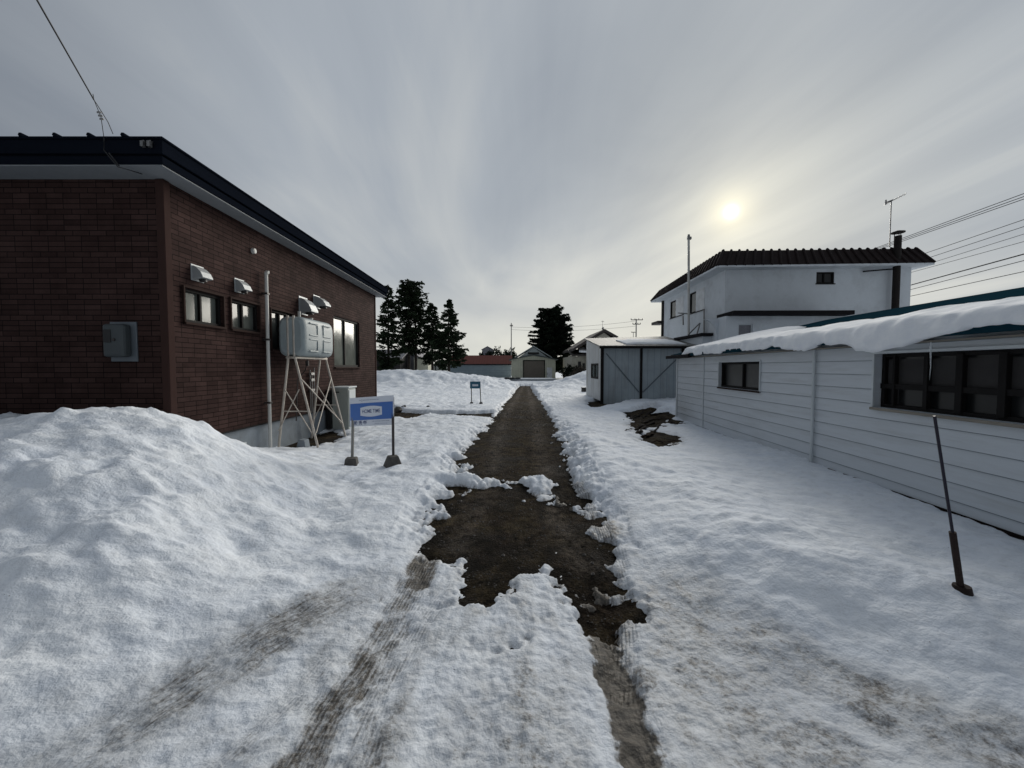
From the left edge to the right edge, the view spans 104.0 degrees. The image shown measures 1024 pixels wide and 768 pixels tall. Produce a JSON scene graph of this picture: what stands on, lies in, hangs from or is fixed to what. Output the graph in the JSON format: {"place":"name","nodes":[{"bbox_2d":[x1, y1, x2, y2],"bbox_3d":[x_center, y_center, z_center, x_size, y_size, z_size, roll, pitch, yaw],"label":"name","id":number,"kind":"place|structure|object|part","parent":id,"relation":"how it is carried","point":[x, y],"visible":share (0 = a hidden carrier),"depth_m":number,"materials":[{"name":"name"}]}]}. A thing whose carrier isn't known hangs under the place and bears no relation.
{"place":"outdoors","nodes":[
{"label":"outdoors","id":0,"kind":"place"},
{"bbox_2d":[285,386,684,648],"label":"gravel lane","id":1,"kind":"structure","parent":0,"point":[522,399],"depth_m":4.41,"materials":[{"name":"brown gravel"}]},
{"bbox_2d":[635,426,646,433],"bbox_3d":[3.468,1.226,10.731,0.181,0.117,1.449,1,3,27],"label":"broken board","id":2,"kind":"object","parent":1,"relation":"on","point":[641,429],"visible":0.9,"depth_m":10.48,"materials":[{"name":"brown wood"}]},
{"bbox_2d":[634,421,654,429],"bbox_3d":[3.909,1.210,11.768,0.267,0.112,1.931,2,3,35],"label":"broken board","id":3,"kind":"object","parent":1,"relation":"on","point":[650,423],"visible":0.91,"depth_m":11.61,"materials":[{"name":"wood"}]},
{"bbox_2d":[641,432,653,437],"bbox_3d":[3.438,1.275,10.071,0.193,0.097,0.876,2,3,40],"label":"broken board","id":4,"kind":"object","parent":1,"relation":"on","point":[647,434],"visible":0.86,"depth_m":9.91,"materials":[{"name":"brown wood"}]},
{"bbox_2d":[642,418,662,422],"bbox_3d":[4.488,1.143,12.769,0.177,0.070,1.650,2,3,44],"label":"broken board","id":5,"kind":"object","parent":1,"relation":"on","point":[647,420],"visible":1,"depth_m":12.69,"materials":[{"name":"brown wood"}]},
{"bbox_2d":[0,369,1023,767],"bbox_3d":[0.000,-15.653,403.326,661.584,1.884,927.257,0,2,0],"label":"snow ground","id":6,"kind":"structure","parent":0,"point":[176,591],"depth_m":2.64,"materials":[{"name":"white snow"}]},
{"bbox_2d":[0,132,387,447],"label":"brick house","id":7,"kind":"structure","parent":6,"relation":"on","point":[172,278],"depth_m":5.72,"materials":[{"name":"brick"}]},
{"bbox_2d":[36,0,141,173],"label":"service cable","id":8,"kind":"object","parent":7,"relation":"attached to","point":[100,112],"visible":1,"depth_m":4.80,"materials":[{"name":"black rubber"}]},
{"bbox_2d":[181,285,226,329],"bbox_3d":[-4.913,-1.198,6.361,0.144,0.580,0.873,0,2,-1],"label":"window","id":9,"kind":"structure","parent":7,"relation":"in","point":[201,309],"depth_m":6.36,"materials":[{"name":"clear glass"}]},
{"bbox_2d":[229,296,262,334],"bbox_3d":[-4.928,-1.239,7.364,0.156,0.589,0.852,0,2,0],"label":"window","id":10,"kind":"structure","parent":7,"relation":"in","point":[242,316],"depth_m":7.39,"materials":[{"name":"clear glass"}]},
{"bbox_2d":[269,307,293,351],"bbox_3d":[-4.946,-1.133,8.574,0.144,0.881,0.903,0,2,-1],"label":"window","id":11,"kind":"structure","parent":7,"relation":"in","point":[275,317],"depth_m":8.43,"materials":[{"name":"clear glass"}]},
{"bbox_2d":[326,389,332,428],"bbox_3d":[-4.900,0.678,10.847,0.120,1.050,0.380,0,2,0],"label":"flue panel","id":12,"kind":"object","parent":7,"relation":"attached to","point":[329,420],"visible":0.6,"depth_m":10.67,"materials":[{"name":"black metal"}]},
{"bbox_2d":[334,316,361,367],"bbox_3d":[-5.005,-1.219,12.133,0.154,1.484,2.005,0,2,-1],"label":"window","id":13,"kind":"structure","parent":7,"relation":"in","point":[345,331],"depth_m":12.19,"materials":[{"name":"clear glass"}]},
{"bbox_2d":[297,438,309,447],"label":"concrete block","id":14,"kind":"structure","parent":6,"relation":"on","point":[303,442],"depth_m":8.41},
{"bbox_2d":[277,311,345,447],"bbox_3d":[-4.419,-0.109,8.893,0.885,2.896,1.442,0,2,0],"label":"oil tank","id":15,"kind":"object","parent":6,"relation":"on","point":[300,337],"visible":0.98,"depth_m":8.27,"materials":[{"name":"metal"}]},
{"bbox_2d":[331,386,356,428],"bbox_3d":[-4.560,0.627,10.885,0.480,1.130,0.560,0,2,0],"label":"boiler cabinet","id":16,"kind":"object","parent":6,"relation":"on","point":[344,394],"visible":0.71,"depth_m":10.64,"materials":[{"name":"metal"}]},
{"bbox_3d":[-4.340,0.642,10.886,0.010,0.980,0.420,0,2,0],"label":"door","id":17,"kind":"part","parent":16,"relation":"part of","materials":[{"name":"white metal"}]},
{"bbox_2d":[344,395,401,467],"bbox_3d":[-2.269,0.832,6.527,1.128,1.302,0.453,0,2,8],"label":"signboard","id":18,"kind":"object","parent":6,"relation":"on","point":[372,411],"visible":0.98,"depth_m":6.60},
{"bbox_2d":[376,349,407,370],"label":"dark barn","id":19,"kind":"structure","parent":6,"relation":"on","point":[403,357],"depth_m":53.25,"materials":[{"name":"grey wood"}]},
{"bbox_2d":[376,285,410,370],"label":"spruce tree","id":20,"kind":"object","parent":6,"relation":"on","point":[384,337],"visible":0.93,"depth_m":43.39,"materials":[{"name":"green plant"}]},
{"bbox_2d":[394,406,401,412],"bbox_3d":[-4.139,0.938,14.511,0.342,0.234,0.310,2,3,43],"label":"rock","id":21,"kind":"object","parent":6,"relation":"on","point":[397,409],"visible":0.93,"depth_m":14.43,"materials":[{"name":"grey stone"}]},
{"bbox_2d":[391,279,432,369],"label":"pine tree","id":22,"kind":"object","parent":6,"relation":"on","point":[409,291],"visible":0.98,"depth_m":45.34,"materials":[{"name":"green plant"}]},
{"bbox_2d":[410,354,424,369],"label":"grey annex","id":23,"kind":"object","parent":6,"relation":"on","point":[412,362],"visible":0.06,"depth_m":55.94,"materials":[{"name":"grey"}]},
{"bbox_2d":[413,357,430,369],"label":"panel shed","id":24,"kind":"structure","parent":6,"relation":"on","point":[420,366],"depth_m":53.95,"materials":[{"name":"beige"}]},
{"bbox_2d":[418,302,446,369],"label":"spruce tree","id":25,"kind":"object","parent":6,"relation":"on","point":[433,317],"visible":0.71,"depth_m":46.37,"materials":[{"name":"green plant"}]},
{"bbox_2d":[434,363,447,370],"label":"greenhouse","id":26,"kind":"object","parent":6,"relation":"on","point":[436,368],"visible":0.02,"depth_m":59.96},
{"bbox_2d":[428,299,468,371],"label":"spruce tree","id":27,"kind":"object","parent":6,"relation":"on","point":[449,335],"visible":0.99,"depth_m":43.41,"materials":[{"name":"green plant"}]},
{"bbox_2d":[470,381,482,403],"bbox_3d":[-1.549,0.438,17.342,0.621,1.096,0.213,0,2,0],"label":"signboard","id":28,"kind":"object","parent":6,"relation":"on","point":[475,384],"visible":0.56,"depth_m":17.29},
{"bbox_2d":[450,355,511,377],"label":"red roof building","id":29,"kind":"structure","parent":6,"relation":"on","point":[498,366],"depth_m":65.98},
{"bbox_2d":[481,346,494,354],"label":"distant house","id":30,"kind":"structure","parent":6,"relation":"on","point":[485,350],"depth_m":119.68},
{"bbox_2d":[491,346,502,354],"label":"distant bush","id":31,"kind":"object","parent":6,"relation":"on","point":[496,352],"visible":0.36,"depth_m":111.31,"materials":[{"name":"green plant"}]},
{"bbox_2d":[511,323,512,354],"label":"utility pole","id":32,"kind":"object","parent":6,"relation":"on","point":[511,338],"visible":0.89,"depth_m":79.62,"materials":[{"name":"concrete"}]},
{"bbox_2d":[509,347,516,358],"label":"distant bush","id":33,"kind":"object","parent":6,"relation":"on","point":[514,353],"visible":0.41,"depth_m":113.23,"materials":[{"name":"green plant"}]},
{"bbox_2d":[503,378,557,380],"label":"concrete slab","id":34,"kind":"structure","parent":6,"relation":"on","point":[536,379],"depth_m":47.71,"materials":[{"name":"grey concrete"}]},
{"bbox_2d":[505,377,520,378],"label":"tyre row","id":35,"kind":"object","parent":34,"relation":"on","point":[512,378],"visible":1,"depth_m":46.87,"materials":[{"name":"black rubber"}]},
{"bbox_2d":[509,346,557,377],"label":"garage","id":36,"kind":"structure","parent":6,"relation":"on","point":[533,362],"depth_m":53.93,"materials":[{"name":"beige"}]},
{"bbox_2d":[547,368,551,377],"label":"door","id":37,"kind":"structure","parent":36,"relation":"in","point":[549,370],"depth_m":53.93,"materials":[{"name":"grey metal"}]},
{"bbox_2d":[527,304,574,373],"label":"round conifer","id":38,"kind":"object","parent":6,"relation":"on","point":[553,339],"visible":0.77,"depth_m":60.20,"materials":[{"name":"green plant"}]},
{"bbox_2d":[559,363,578,377],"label":"bare shrub","id":39,"kind":"object","parent":6,"relation":"on","point":[568,370],"visible":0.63,"depth_m":46.73,"materials":[{"name":"brown plant"}]},
{"bbox_2d":[571,365,585,374],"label":"bare shrub","id":40,"kind":"object","parent":6,"relation":"on","point":[578,370],"visible":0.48,"depth_m":42.71,"materials":[{"name":"brown plant"}]},
{"bbox_2d":[563,321,617,376],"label":"gabled house","id":41,"kind":"structure","parent":6,"relation":"on","point":[577,358],"depth_m":46.93,"materials":[{"name":"grey metal"}]},
{"bbox_2d":[579,347,585,352],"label":"gable snow","id":42,"kind":"structure","parent":41,"relation":"on","point":[582,349],"depth_m":46.83,"materials":[{"name":"white snow"}]},
{"bbox_2d":[631,318,642,336],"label":"utility pole","id":43,"kind":"object","parent":6,"relation":"on","point":[636,324],"visible":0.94,"depth_m":69.57,"materials":[{"name":"concrete"}]},
{"bbox_2d":[584,336,695,403],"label":"storage shed","id":44,"kind":"structure","parent":6,"relation":"on","point":[617,372],"depth_m":18.60,"materials":[{"name":"grey metal"}]},
{"bbox_2d":[591,363,597,378],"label":"window","id":45,"kind":"structure","parent":44,"relation":"in","point":[594,367],"depth_m":19.92,"materials":[{"name":"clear glass"}]},
{"bbox_2d":[650,193,935,344],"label":"white house","id":46,"kind":"structure","parent":6,"relation":"on","point":[722,294],"depth_m":17.83,"materials":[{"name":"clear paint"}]},
{"bbox_2d":[670,300,683,318],"bbox_3d":[9.766,-4.488,23.695,0.114,1.054,2.239,0,2,3],"label":"window","id":47,"kind":"structure","parent":46,"relation":"in","point":[673,304],"depth_m":24.39,"materials":[{"name":"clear glass"}]},
{"bbox_2d":[690,291,702,313],"bbox_3d":[9.637,-4.295,20.834,0.114,1.131,1.931,0,2,3],"label":"window","id":48,"kind":"structure","parent":46,"relation":"in","point":[693,295],"depth_m":21.40,"materials":[{"name":"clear glass"}]},
{"bbox_2d":[738,324,751,334],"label":"window","id":49,"kind":"structure","parent":46,"relation":"in","point":[742,328],"depth_m":16.61,"materials":[{"name":"grey glass"}]},
{"bbox_2d":[816,272,835,283],"bbox_3d":[13.956,-4.715,17.833,0.856,0.545,0.134,0,2,0],"label":"window","id":50,"kind":"structure","parent":46,"relation":"in","point":[821,277],"depth_m":17.89,"materials":[{"name":"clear glass"}]},
{"bbox_2d":[666,287,1023,539],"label":"siding shed","id":51,"kind":"structure","parent":6,"relation":"on","point":[851,411],"depth_m":5.35,"materials":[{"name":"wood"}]},
{"bbox_2d":[717,360,761,392],"bbox_3d":[5.338,-0.199,9.396,0.164,0.697,1.974,0,2,4],"label":"window","id":52,"kind":"structure","parent":51,"relation":"in","point":[745,374],"depth_m":9.34,"materials":[{"name":"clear glass"}]},
{"bbox_2d":[682,296,1023,379],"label":"roof snow","id":53,"kind":"structure","parent":51,"relation":"on","point":[875,335],"depth_m":5.07,"materials":[{"name":"white snow"}]},
{"bbox_2d":[869,344,1023,428],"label":"window","id":54,"kind":"structure","parent":51,"relation":"in","point":[980,382],"depth_m":4.53,"materials":[{"name":"clear glass"}]},
{"bbox_2d":[933,416,973,595],"bbox_3d":[2.879,0.804,2.640,0.349,1.207,0.112,0,2,0],"label":"marker rod","id":55,"kind":"object","parent":6,"relation":"on","point":[959,585],"visible":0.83,"depth_m":2.62,"materials":[{"name":"metal"}]},
{"bbox_2d":[0,0,1023,362],"label":"sky","id":56,"kind":"structure","parent":0,"point":[509,159],"materials":[{"name":"grey"}]},
{"bbox_2d":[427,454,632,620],"bbox_3d":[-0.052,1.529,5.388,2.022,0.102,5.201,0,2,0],"label":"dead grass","id":57,"kind":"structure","parent":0,"point":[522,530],"depth_m":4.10,"materials":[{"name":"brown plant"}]},
{"bbox_2d":[616,339,684,344],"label":"shed roof snow","id":58,"kind":"structure","parent":0,"point":[645,341],"depth_m":18.88,"materials":[{"name":"white snow"}]},
{"bbox_2d":[877,193,1023,247],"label":"power cable","id":59,"kind":"object","parent":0,"point":[958,217],"visible":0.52,"depth_m":20.13,"materials":[{"name":"black rubber"}]},
{"bbox_2d":[880,196,1023,247],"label":"power cable","id":60,"kind":"object","parent":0,"point":[959,219],"visible":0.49,"depth_m":20.41,"materials":[{"name":"black rubber"}]},
{"bbox_2d":[881,199,1023,248],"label":"power cable","id":61,"kind":"object","parent":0,"point":[961,220],"visible":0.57,"depth_m":20.34,"materials":[{"name":"black rubber"}]},
{"bbox_2d":[911,254,1023,284],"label":"power cable","id":62,"kind":"object","parent":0,"point":[969,268],"visible":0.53,"depth_m":22.21,"materials":[{"name":"black rubber"}]},
{"bbox_2d":[911,260,1023,289],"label":"power cable","id":63,"kind":"object","parent":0,"point":[970,274],"visible":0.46,"depth_m":22.68,"materials":[{"name":"black rubber"}]},
{"bbox_2d":[911,241,1023,272],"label":"power cable","id":64,"kind":"object","parent":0,"point":[968,256],"visible":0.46,"depth_m":22.76,"materials":[{"name":"black rubber"}]},
{"bbox_2d":[912,271,1023,295],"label":"power cable","id":65,"kind":"object","parent":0,"point":[969,283],"visible":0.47,"depth_m":23.20,"materials":[{"name":"black rubber"}]},
{"bbox_2d":[927,219,1023,252],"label":"power cable","id":66,"kind":"object","parent":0,"point":[977,235],"visible":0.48,"depth_m":20.14,"materials":[{"name":"black rubber"}]},
{"bbox_2d":[932,226,1023,256],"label":"power cable","id":67,"kind":"object","parent":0,"point":[978,241],"visible":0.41,"depth_m":21.11,"materials":[{"name":"black rubber"}]},
{"bbox_2d":[936,234,1022,261],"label":"power cable","id":68,"kind":"object","parent":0,"point":[981,247],"visible":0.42,"depth_m":21.58,"materials":[{"name":"black rubber"}]}
]}

